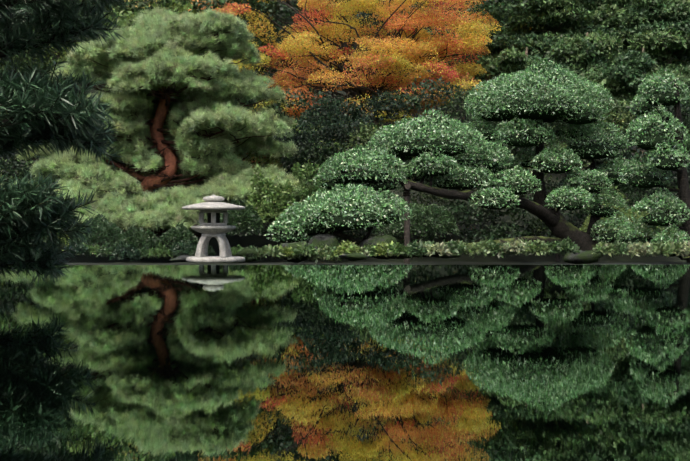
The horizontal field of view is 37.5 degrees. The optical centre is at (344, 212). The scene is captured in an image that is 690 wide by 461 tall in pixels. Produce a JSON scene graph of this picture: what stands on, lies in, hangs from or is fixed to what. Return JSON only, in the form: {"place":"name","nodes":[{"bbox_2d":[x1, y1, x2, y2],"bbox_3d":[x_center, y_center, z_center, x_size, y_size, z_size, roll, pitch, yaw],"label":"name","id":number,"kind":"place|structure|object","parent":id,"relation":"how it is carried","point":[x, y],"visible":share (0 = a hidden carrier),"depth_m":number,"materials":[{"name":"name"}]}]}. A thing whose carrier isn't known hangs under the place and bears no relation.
{"place":"outdoors","nodes":[
{"label":"outdoors","id":0,"kind":"place"},
{"bbox_2d":[0,265,689,460],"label":"water","id":1,"kind":"structure","parent":0,"point":[344,362],"depth_m":3.97,"materials":[{"name":"liquid"}]},
{"bbox_2d":[0,0,689,244],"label":"background trees","id":2,"kind":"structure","parent":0,"point":[617,63],"depth_m":40.57,"materials":[{"name":"green plant"}]},
{"bbox_2d":[0,0,689,264],"bbox_3d":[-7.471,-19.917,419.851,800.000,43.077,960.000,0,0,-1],"label":"ground","id":3,"kind":"structure","parent":0,"point":[244,241],"depth_m":33.72,"materials":[{"name":"green plant"}]},
{"bbox_2d":[0,0,153,287],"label":"podocarpus","id":4,"kind":"object","parent":3,"relation":"on","point":[84,124],"depth_m":6.38,"materials":[{"name":"green plant"}]},
{"bbox_2d":[1,6,308,259],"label":"pine","id":5,"kind":"object","parent":3,"relation":"on","point":[147,60],"depth_m":30.82,"materials":[{"name":"green plant"}]},
{"bbox_2d":[182,194,244,262],"bbox_3d":[-2.571,0.302,19.875,1.240,1.330,1.240,0,0,-1],"label":"lantern","id":6,"kind":"object","parent":3,"relation":"on","point":[213,206],"visible":1,"depth_m":19.64,"materials":[{"name":"stone"}]},
{"bbox_2d":[200,0,501,127],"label":"maple","id":7,"kind":"object","parent":3,"relation":"on","point":[465,71],"depth_m":42.70,"materials":[{"name":"orange plant"}]},
{"bbox_2d":[38,101,689,262],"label":"shrubs","id":8,"kind":"object","parent":3,"relation":"on","point":[126,244],"visible":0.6,"depth_m":24.38,"materials":[{"name":"green plant"}]},
{"bbox_2d":[169,233,601,263],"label":"shore rocks","id":9,"kind":"object","parent":3,"relation":"on","point":[581,257],"visible":0.5,"depth_m":22.21,"materials":[{"name":"grey stone"}]},
{"bbox_2d":[403,183,410,263],"bbox_3d":[1.491,0.312,24.549,0.196,2.057,0.550,0,0,-1],"label":"support pole","id":10,"kind":"object","parent":3,"relation":"on","point":[406,192],"visible":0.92,"depth_m":24.48,"materials":[{"name":"brown wood"}]},
{"bbox_2d":[266,60,681,258],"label":"cloud tree","id":11,"kind":"object","parent":3,"relation":"on","point":[321,201],"depth_m":25.73,"materials":[{"name":"green plant"}]},
{"bbox_2d":[615,68,689,262],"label":"tree","id":12,"kind":"object","parent":3,"relation":"on","point":[649,163],"depth_m":23.91,"materials":[{"name":"green plant"}]}
]}

